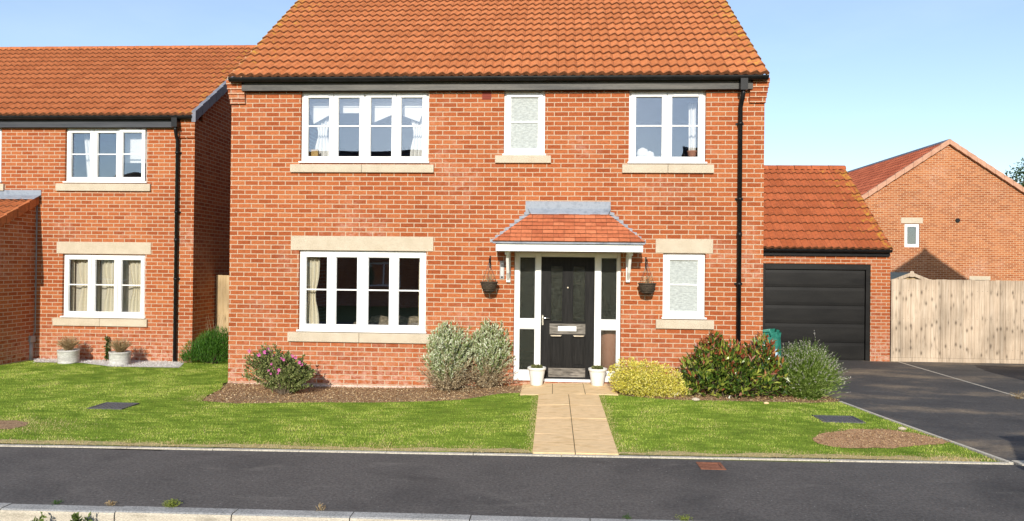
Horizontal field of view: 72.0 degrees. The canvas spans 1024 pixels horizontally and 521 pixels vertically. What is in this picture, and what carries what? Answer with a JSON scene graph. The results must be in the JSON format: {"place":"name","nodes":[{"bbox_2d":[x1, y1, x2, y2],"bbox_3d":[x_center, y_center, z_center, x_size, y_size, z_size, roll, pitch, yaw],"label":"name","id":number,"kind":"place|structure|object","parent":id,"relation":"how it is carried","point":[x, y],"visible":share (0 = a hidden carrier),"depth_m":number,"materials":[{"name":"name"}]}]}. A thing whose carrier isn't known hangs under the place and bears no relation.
{"place":"outdoors","nodes":[
{"label":"outdoors","id":0,"kind":"place"},
{"bbox_2d":[0,359,537,452],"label":"lawn","id":1,"kind":"structure","parent":0,"point":[506,442],"depth_m":8.86,"materials":[{"name":"green plant"}]},
{"bbox_2d":[0,420,27,428],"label":"soil patch","id":2,"kind":"object","parent":1,"relation":"on","point":[8,424],"visible":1,"depth_m":8.23,"materials":[{"name":"brown soil"}]},
{"bbox_2d":[33,359,182,367],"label":"gravel","id":3,"kind":"structure","parent":1,"relation":"on","point":[143,365],"depth_m":13.54,"materials":[{"name":"gravel"}]},
{"bbox_2d":[104,336,110,360],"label":"leafy stem","id":4,"kind":"object","parent":3,"relation":"on","point":[106,351],"visible":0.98,"depth_m":13.81,"materials":[{"name":"green plant"}]},
{"bbox_2d":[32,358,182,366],"bbox_3d":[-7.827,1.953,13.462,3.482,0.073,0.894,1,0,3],"label":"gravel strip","id":5,"kind":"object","parent":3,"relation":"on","point":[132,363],"visible":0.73,"depth_m":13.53,"materials":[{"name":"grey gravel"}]},
{"bbox_2d":[57,334,80,363],"bbox_3d":[-8.518,1.687,13.515,0.459,0.552,0.470,1,0,3],"label":"planter","id":6,"kind":"object","parent":5,"relation":"on","point":[69,353],"visible":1,"depth_m":13.42,"materials":[{"name":"stone"}]},
{"bbox_2d":[108,338,131,365],"bbox_3d":[-7.396,1.697,13.295,0.470,0.552,0.459,1,0,-27],"label":"planter","id":7,"kind":"object","parent":5,"relation":"on","point":[120,355],"visible":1,"depth_m":13.21,"materials":[{"name":"stone"}]},
{"bbox_2d":[87,402,139,409],"bbox_3d":[-5.314,1.960,9.399,0.470,0.054,0.400,1,0,3],"label":"manhole cover","id":8,"kind":"object","parent":1,"relation":"on","point":[115,405],"visible":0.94,"depth_m":9.39,"materials":[{"name":"metal"}]},
{"bbox_2d":[178,325,228,363],"bbox_3d":[-5.919,1.625,13.716,1.199,0.775,0.819,1,0,3],"label":"feathery shrub","id":9,"kind":"object","parent":1,"relation":"on","point":[217,345],"visible":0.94,"depth_m":13.58,"materials":[{"name":"green plant"}]},
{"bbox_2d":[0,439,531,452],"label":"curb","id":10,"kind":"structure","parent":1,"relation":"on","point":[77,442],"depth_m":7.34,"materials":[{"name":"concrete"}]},
{"bbox_2d":[0,357,997,518],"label":"ground","id":11,"kind":"structure","parent":0,"point":[224,384],"depth_m":7.21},
{"bbox_2d":[0,45,255,364],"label":"neighbour house","id":12,"kind":"structure","parent":11,"relation":"on","point":[162,213],"depth_m":13.96,"materials":[{"name":"brick"}]},
{"bbox_2d":[0,128,1,182],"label":"window","id":13,"kind":"structure","parent":12,"relation":"in","point":[0,128],"depth_m":14.08,"materials":[{"name":"plastic"}]},
{"bbox_2d":[29,205,37,359],"bbox_3d":[-9.482,0.435,13.906,0.124,3.188,0.162,1,0,3],"label":"service duct","id":14,"kind":"object","parent":12,"relation":"attached to","point":[32,339],"visible":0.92,"depth_m":13.97,"materials":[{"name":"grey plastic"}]},
{"bbox_2d":[70,260,74,310],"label":"curtain","id":15,"kind":"object","parent":12,"relation":"hanging from","point":[72,276],"visible":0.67,"depth_m":14.11,"materials":[{"name":"beige fabric"}]},
{"bbox_2d":[78,260,87,310],"bbox_3d":[-8.531,0.488,14.112,0.338,1.389,0.044,1,0,3],"label":"curtain","id":16,"kind":"object","parent":12,"relation":"hanging from","point":[83,274],"visible":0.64,"depth_m":14.11,"materials":[{"name":"beige fabric"}]},
{"bbox_2d":[84,133,89,176],"bbox_3d":[-8.539,-2.121,14.215,0.256,1.160,0.044,1,0,3],"label":"curtain","id":17,"kind":"object","parent":12,"relation":"hanging from","point":[87,142],"visible":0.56,"depth_m":14.22,"materials":[{"name":"white fabric"}]},
{"bbox_2d":[96,260,99,311],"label":"curtain","id":18,"kind":"object","parent":12,"relation":"hanging from","point":[98,286],"visible":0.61,"depth_m":14.08,"materials":[{"name":"beige fabric"}]},
{"bbox_2d":[60,254,144,318],"bbox_3d":[-8.064,0.506,13.950,1.731,1.253,0.155,1,0,3],"label":"window","id":19,"kind":"structure","parent":12,"relation":"in","point":[118,285],"depth_m":13.94,"materials":[{"name":"plastic"}]},
{"bbox_2d":[63,128,146,182],"bbox_3d":[-8.027,-2.084,13.965,1.716,1.103,0.155,1,0,3],"label":"window","id":20,"kind":"structure","parent":12,"relation":"in","point":[94,154],"depth_m":13.95,"materials":[{"name":"plastic"}]},
{"bbox_2d":[104,254,118,311],"bbox_3d":[-8.009,0.487,14.081,0.303,1.386,0.044,1,0,3],"label":"curtain","id":21,"kind":"object","parent":12,"relation":"hanging from","point":[109,278],"visible":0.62,"depth_m":14.08,"materials":[{"name":"beige fabric"}]},
{"bbox_2d":[124,133,145,162],"bbox_3d":[-7.581,-2.318,14.123,0.572,0.729,0.008,1,0,3],"label":"roller blind","id":22,"kind":"object","parent":12,"relation":"attached to","point":[132,143],"visible":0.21,"depth_m":14.12,"materials":[{"name":"white fabric"}]},
{"bbox_2d":[129,260,140,311],"bbox_3d":[-7.461,0.486,14.050,0.324,1.383,0.044,1,0,3],"label":"curtain","id":23,"kind":"object","parent":12,"relation":"hanging from","point":[135,267],"visible":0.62,"depth_m":14.05,"materials":[{"name":"beige fabric"}]},
{"bbox_2d":[198,382,524,402],"bbox_3d":[-2.297,2.015,10.573,4.865,0.091,1.748,1,0,3],"label":"flower bed","id":24,"kind":"object","parent":11,"relation":"on","point":[476,394],"visible":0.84,"depth_m":10.65,"materials":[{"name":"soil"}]},
{"bbox_2d":[242,342,316,394],"bbox_3d":[-3.520,1.645,10.698,1.059,0.783,0.563,1,0,3],"label":"flowering shrub","id":25,"kind":"object","parent":24,"relation":"on","point":[280,374],"visible":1,"depth_m":10.59,"materials":[{"name":"leaf"},{"name":"flower petals"},{"name":"twig"}]},
{"bbox_2d":[416,318,479,391],"bbox_3d":[-0.996,1.472,10.987,1.034,1.139,0.870,1,0,3],"label":"silver shrub","id":26,"kind":"object","parent":24,"relation":"on","point":[449,353],"visible":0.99,"depth_m":10.88,"materials":[{"name":"green plant"}]},
{"bbox_2d":[462,318,519,388],"bbox_3d":[-0.369,1.458,11.173,0.999,1.141,0.818,1,0,3],"label":"silver shrub","id":27,"kind":"object","parent":24,"relation":"on","point":[490,355],"visible":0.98,"depth_m":11.09,"materials":[{"name":"green plant"}]},
{"bbox_2d":[226,0,769,389],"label":"detached house","id":28,"kind":"structure","parent":11,"relation":"on","point":[543,121],"depth_m":11.39,"materials":[{"name":"brick"}]},
{"bbox_2d":[215,275,228,354],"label":"side gate","id":29,"kind":"structure","parent":28,"relation":"attached to","point":[222,295],"depth_m":14.71,"materials":[{"name":"brown wood"}]},
{"bbox_2d":[306,257,319,323],"bbox_3d":[-3.330,0.472,11.687,0.284,1.411,0.044,1,0,3],"label":"curtain","id":30,"kind":"object","parent":28,"relation":"hanging from","point":[313,272],"visible":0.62,"depth_m":11.68,"materials":[{"name":"beige fabric"}]},
{"bbox_2d":[308,149,318,155],"bbox_3d":[-3.310,-1.776,11.717,0.190,0.150,0.074,1,0,3],"label":"wooden box","id":31,"kind":"object","parent":28,"relation":"on","point":[313,152],"visible":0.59,"depth_m":11.68,"materials":[{"name":"brown wood"}]},
{"bbox_2d":[315,116,328,155],"bbox_3d":[-3.179,-2.250,11.841,0.297,1.204,0.044,1,0,3],"label":"curtain","id":32,"kind":"object","parent":28,"relation":"hanging from","point":[322,145],"visible":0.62,"depth_m":11.84,"materials":[{"name":"white fabric"}]},
{"bbox_2d":[309,98,359,123],"bbox_3d":[-2.946,-2.552,11.735,1.051,0.553,0.021,1,0,3],"label":"roman blind","id":33,"kind":"object","parent":28,"relation":"attached to","point":[319,109],"visible":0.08,"depth_m":11.75,"materials":[{"name":"white fabric"}]},
{"bbox_2d":[296,250,426,332],"bbox_3d":[-2.438,0.505,11.490,2.139,1.322,0.155,1,0,3],"label":"window","id":34,"kind":"structure","parent":28,"relation":"in","point":[362,257],"depth_m":11.48,"materials":[{"name":"plastic"}]},
{"bbox_2d":[298,91,428,162],"bbox_3d":[-2.401,-2.173,11.506,2.150,1.182,0.155,1,0,3],"label":"window","id":35,"kind":"structure","parent":28,"relation":"in","point":[364,125],"depth_m":11.49,"materials":[{"name":"plastic"}]},
{"bbox_2d":[353,315,417,324],"bbox_3d":[-2.024,1.400,12.469,1.373,0.892,0.900,1,0,3],"label":"sofa","id":36,"kind":"object","parent":28,"relation":"in","point":[384,320],"visible":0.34,"depth_m":12.07,"materials":[{"name":"beige fabric"}]},
{"bbox_2d":[371,98,422,123],"bbox_3d":[-1.909,-2.539,11.675,0.927,0.550,0.021,1,0,3],"label":"roman blind","id":37,"kind":"object","parent":28,"relation":"attached to","point":[381,108],"visible":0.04,"depth_m":11.68,"materials":[{"name":"white fabric"}]},
{"bbox_2d":[410,117,421,156],"bbox_3d":[-1.568,-2.232,11.748,0.264,1.194,0.044,1,0,3],"label":"curtain","id":38,"kind":"object","parent":28,"relation":"hanging from","point":[416,149],"visible":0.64,"depth_m":11.75,"materials":[{"name":"white fabric"}]},
{"bbox_2d":[418,258,419,325],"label":"curtain","id":39,"kind":"object","parent":28,"relation":"hanging from","point":[419,289],"visible":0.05,"depth_m":11.59,"materials":[{"name":"beige fabric"}]},
{"bbox_2d":[480,256,497,292],"bbox_3d":[-0.363,0.220,11.138,0.290,0.588,0.290,1,0,-40],"label":"hanging basket","id":40,"kind":"object","parent":28,"relation":"hanging from","point":[488,286],"visible":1,"depth_m":11.06,"materials":[{"name":"wicker"}]},
{"bbox_2d":[500,261,503,278],"bbox_3d":[-0.160,0.152,11.299,0.074,0.287,0.035,1,0,3],"label":"thermometer","id":41,"kind":"object","parent":28,"relation":"attached to","point":[501,269],"visible":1,"depth_m":11.30,"materials":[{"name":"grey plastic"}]},
{"bbox_2d":[502,91,545,154],"bbox_3d":[0.202,-2.210,11.355,0.702,1.054,0.155,1,0,3],"label":"window","id":42,"kind":"structure","parent":28,"relation":"in","point":[524,111],"depth_m":11.37,"materials":[{"name":"plastic"}]},
{"bbox_2d":[513,252,620,381],"bbox_3d":[0.885,0.907,11.357,1.703,2.083,0.120,1,0,3],"label":"front door","id":43,"kind":"structure","parent":28,"relation":"in","point":[569,347],"depth_m":11.36,"materials":[{"name":"plastic"}]},
{"bbox_2d":[636,148,653,156],"bbox_3d":[2.169,-1.727,11.446,0.294,0.215,0.117,1,0,3],"label":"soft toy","id":44,"kind":"object","parent":28,"relation":"on","point":[642,152],"visible":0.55,"depth_m":11.40,"materials":[{"name":"white fabric"}]},
{"bbox_2d":[638,257,655,294],"bbox_3d":[2.111,0.239,10.995,0.290,0.588,0.290,1,0,-40],"label":"hanging basket","id":45,"kind":"object","parent":28,"relation":"hanging from","point":[646,288],"visible":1,"depth_m":10.92,"materials":[{"name":"wicker"}]},
{"bbox_2d":[627,90,706,163],"bbox_3d":[2.469,-2.124,11.223,1.248,1.179,0.155,1,0,3],"label":"window","id":46,"kind":"structure","parent":28,"relation":"in","point":[666,157],"depth_m":11.21,"materials":[{"name":"plastic"}]},
{"bbox_2d":[661,253,706,318],"bbox_3d":[2.727,0.408,11.191,0.705,1.035,0.155,1,0,3],"label":"window","id":47,"kind":"structure","parent":28,"relation":"in","point":[683,274],"depth_m":11.20,"materials":[{"name":"plastic"}]},
{"bbox_2d":[688,103,695,150],"bbox_3d":[2.942,-2.085,11.485,0.122,0.973,0.044,1,0,3],"label":"curtain","id":48,"kind":"object","parent":28,"relation":"hanging from","point":[692,130],"visible":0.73,"depth_m":11.48,"materials":[{"name":"white fabric"}]},
{"bbox_2d":[687,150,696,156],"bbox_3d":[2.905,-1.710,11.373,0.162,0.114,0.162,1,0,3],"label":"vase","id":49,"kind":"object","parent":28,"relation":"on","point":[691,153],"visible":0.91,"depth_m":11.31,"materials":[{"name":"ceramic"}]},
{"bbox_2d":[0,444,1010,464],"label":"edging","id":50,"kind":"object","parent":11,"relation":"on","point":[510,454],"visible":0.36,"depth_m":7.17,"materials":[{"name":"concrete"}]},
{"bbox_2d":[610,386,838,402],"bbox_3d":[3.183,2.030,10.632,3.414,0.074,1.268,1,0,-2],"label":"flower bed","id":51,"kind":"object","parent":11,"relation":"on","point":[780,398],"visible":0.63,"depth_m":10.33,"materials":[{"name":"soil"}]},
{"bbox_2d":[607,357,690,397],"bbox_3d":[2.022,1.725,10.433,1.231,0.601,0.726,1,0,3],"label":"golden shrub","id":52,"kind":"object","parent":51,"relation":"on","point":[639,381],"visible":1,"depth_m":10.30,"materials":[{"name":"yellow plant"}]},
{"bbox_2d":[676,330,792,399],"bbox_3d":[3.308,1.560,10.503,1.759,1.065,0.974,1,0,3],"label":"red tipped shrub","id":53,"kind":"object","parent":51,"relation":"on","point":[717,378],"visible":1,"depth_m":10.39,"materials":[{"name":"green plant"}]},
{"bbox_2d":[771,338,849,399],"bbox_3d":[4.431,1.595,10.554,1.290,0.932,1.009,1,0,3],"label":"lavender bush","id":54,"kind":"object","parent":51,"relation":"on","point":[807,366],"visible":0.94,"depth_m":10.38,"materials":[{"name":"green plant"}]},
{"bbox_2d":[763,165,892,360],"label":"garage","id":55,"kind":"structure","parent":11,"relation":"on","point":[827,249],"depth_m":16.09,"materials":[{"name":"tile"}]},
{"bbox_2d":[763,263,869,360],"bbox_3d":[6.905,1.195,16.082,2.428,2.238,0.094,1,0,3],"label":"garage door","id":56,"kind":"structure","parent":55,"relation":"in","point":[830,305],"depth_m":16.07,"materials":[{"name":"black metal"}]},
{"bbox_2d":[890,271,927,279],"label":"garden shed","id":57,"kind":"structure","parent":11,"relation":"on","point":[910,275],"depth_m":18.88,"materials":[{"name":"brown wood"}]},
{"bbox_2d":[838,401,1012,464],"bbox_3d":[4.893,2.088,8.681,0.058,0.124,3.289,1,0,-3],"label":"edging","id":58,"kind":"object","parent":11,"relation":"on","point":[999,459],"visible":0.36,"depth_m":8.04,"materials":[{"name":"concrete"}]},
{"bbox_2d":[847,139,1023,280],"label":"gabled house","id":59,"kind":"structure","parent":11,"relation":"on","point":[948,209],"depth_m":28.25,"materials":[{"name":"brick"},{"name":"tile"}]},
{"bbox_2d":[904,224,918,246],"bbox_3d":[16.094,-1.007,28.397,0.588,0.944,0.092,1,0,3],"label":"window","id":60,"kind":"structure","parent":59,"relation":"in","point":[906,225],"depth_m":28.36,"materials":[{"name":"plastic"}]},
{"bbox_2d":[890,279,1023,363],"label":"fence","id":61,"kind":"object","parent":11,"relation":"on","point":[965,321],"visible":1,"depth_m":15.86,"materials":[{"name":"brown wood"}]},
{"bbox_2d":[899,362,1023,398],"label":"edging","id":62,"kind":"object","parent":11,"relation":"on","point":[961,380],"visible":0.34,"depth_m":12.94,"materials":[{"name":"concrete"}]},
{"bbox_2d":[1005,158,1023,186],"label":"green tree","id":63,"kind":"object","parent":11,"relation":"on","point":[1016,176],"visible":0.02,"depth_m":44.20,"materials":[{"name":"green plant"}]},
{"bbox_2d":[1011,460,1023,465],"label":"edging","id":64,"kind":"object","parent":11,"relation":"on","point":[1019,462],"visible":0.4,"depth_m":7.09,"materials":[{"name":"concrete"}]},
{"bbox_2d":[0,447,1023,520],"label":"road","id":65,"kind":"structure","parent":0,"point":[596,487],"depth_m":6.20,"materials":[{"name":"grey asphalt"}]},
{"bbox_2d":[104,500,117,505],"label":"weed","id":66,"kind":"object","parent":65,"relation":"on","point":[111,503],"visible":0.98,"depth_m":5.60,"materials":[{"name":"brown plant"}]},
{"bbox_2d":[161,498,182,507],"bbox_3d":[-2.697,1.923,5.571,0.153,0.066,0.170,1,0,-36],"label":"weed","id":67,"kind":"object","parent":65,"relation":"on","point":[171,503],"visible":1,"depth_m":5.57,"materials":[{"name":"green plant"}]},
{"bbox_2d":[675,514,692,520],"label":"weed","id":68,"kind":"object","parent":65,"relation":"on","point":[685,517],"visible":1,"depth_m":5.41,"materials":[{"name":"green plant"}]},
{"bbox_2d":[696,462,725,469],"bbox_3d":[1.937,2.025,6.863,0.240,0.054,0.240,1,0,3],"label":"stopcock cover","id":69,"kind":"object","parent":65,"relation":"on","point":[710,465],"visible":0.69,"depth_m":6.86,"materials":[{"name":"brown metal"}]},
{"bbox_2d":[0,0,1023,182],"label":"sky","id":70,"kind":"structure","parent":0,"point":[854,84],"materials":[{"name":"blue"}]},
{"bbox_2d":[520,383,618,454],"bbox_3d":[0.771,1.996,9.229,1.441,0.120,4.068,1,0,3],"label":"path","id":71,"kind":"structure","parent":0,"point":[554,433],"depth_m":8.65,"materials":[{"name":"beige stone"}]},
{"bbox_2d":[527,364,545,385],"bbox_3d":[0.391,1.796,11.134,0.298,0.346,0.298,1,0,3],"label":"plant pot","id":72,"kind":"object","parent":71,"relation":"on","point":[536,373],"visible":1,"depth_m":11.04,"materials":[{"name":"ceramic"}]},
{"bbox_2d":[588,365,606,385],"bbox_3d":[1.347,1.806,11.079,0.298,0.346,0.298,1,0,-4],"label":"plant pot","id":73,"kind":"object","parent":71,"relation":"on","point":[597,374],"visible":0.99,"depth_m":10.98,"materials":[{"name":"ceramic"}]},
{"bbox_2d":[601,330,615,370],"bbox_3d":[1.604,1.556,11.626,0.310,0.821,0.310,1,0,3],"label":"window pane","id":74,"kind":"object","parent":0,"point":[608,348],"visible":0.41,"depth_m":11.49,"materials":[{"name":"glass"}]},
{"bbox_2d":[762,329,780,369],"bbox_3d":[4.338,1.630,12.251,0.637,0.873,0.549,1,0,3],"label":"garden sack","id":75,"kind":"object","parent":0,"point":[774,334],"visible":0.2,"depth_m":12.02,"materials":[{"name":"teal plastic"}]},
{"bbox_2d":[599,394,998,461],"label":"lawn","id":76,"kind":"structure","parent":0,"point":[747,447],"depth_m":8.35,"materials":[{"name":"green plant"}]},
{"bbox_2d":[618,451,980,461],"bbox_3d":[2.917,2.002,7.219,3.669,0.016,0.171,1,0,2],"label":"thatch","id":77,"kind":"object","parent":76,"relation":"on","point":[774,455],"visible":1,"depth_m":7.20,"materials":[{"name":"beige plant"}]},
{"bbox_2d":[812,415,865,423],"bbox_3d":[4.158,2.041,8.978,0.520,0.054,0.380,1,0,3],"label":"manhole cover","id":78,"kind":"object","parent":76,"relation":"on","point":[837,418],"visible":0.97,"depth_m":8.95,"materials":[{"name":"metal"}]},
{"bbox_2d":[813,427,951,447],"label":"bark mulch","id":79,"kind":"object","parent":76,"relation":"on","point":[879,433],"visible":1,"depth_m":7.95,"materials":[{"name":"brown wood"}]},
{"bbox_2d":[765,360,1023,464],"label":"driveway","id":80,"kind":"structure","parent":0,"point":[984,419],"depth_m":10.93,"materials":[{"name":"grey asphalt"}]},
{"bbox_2d":[1009,390,1023,398],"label":"weed","id":81,"kind":"object","parent":80,"relation":"on","point":[1019,397],"visible":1,"depth_m":11.00,"materials":[{"name":"brown plant"}]},
{"label":"road","id":82,"kind":"structure","parent":0,"visible":0},
{"bbox_2d":[30,512,46,520],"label":"gutter plant","id":83,"kind":"object","parent":82,"relation":"on","point":[40,519],"visible":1,"depth_m":5.33,"materials":[{"name":"green plant"}]},
{"bbox_2d":[70,512,92,520],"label":"gutter plant","id":84,"kind":"object","parent":82,"relation":"on","point":[75,516],"visible":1,"depth_m":5.29,"materials":[{"name":"green plant"}]},
{"bbox_2d":[0,503,682,520],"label":"kerb","id":85,"kind":"structure","parent":82,"relation":"on","point":[17,512],"depth_m":5.43,"materials":[{"name":"grey concrete"}]}
]}

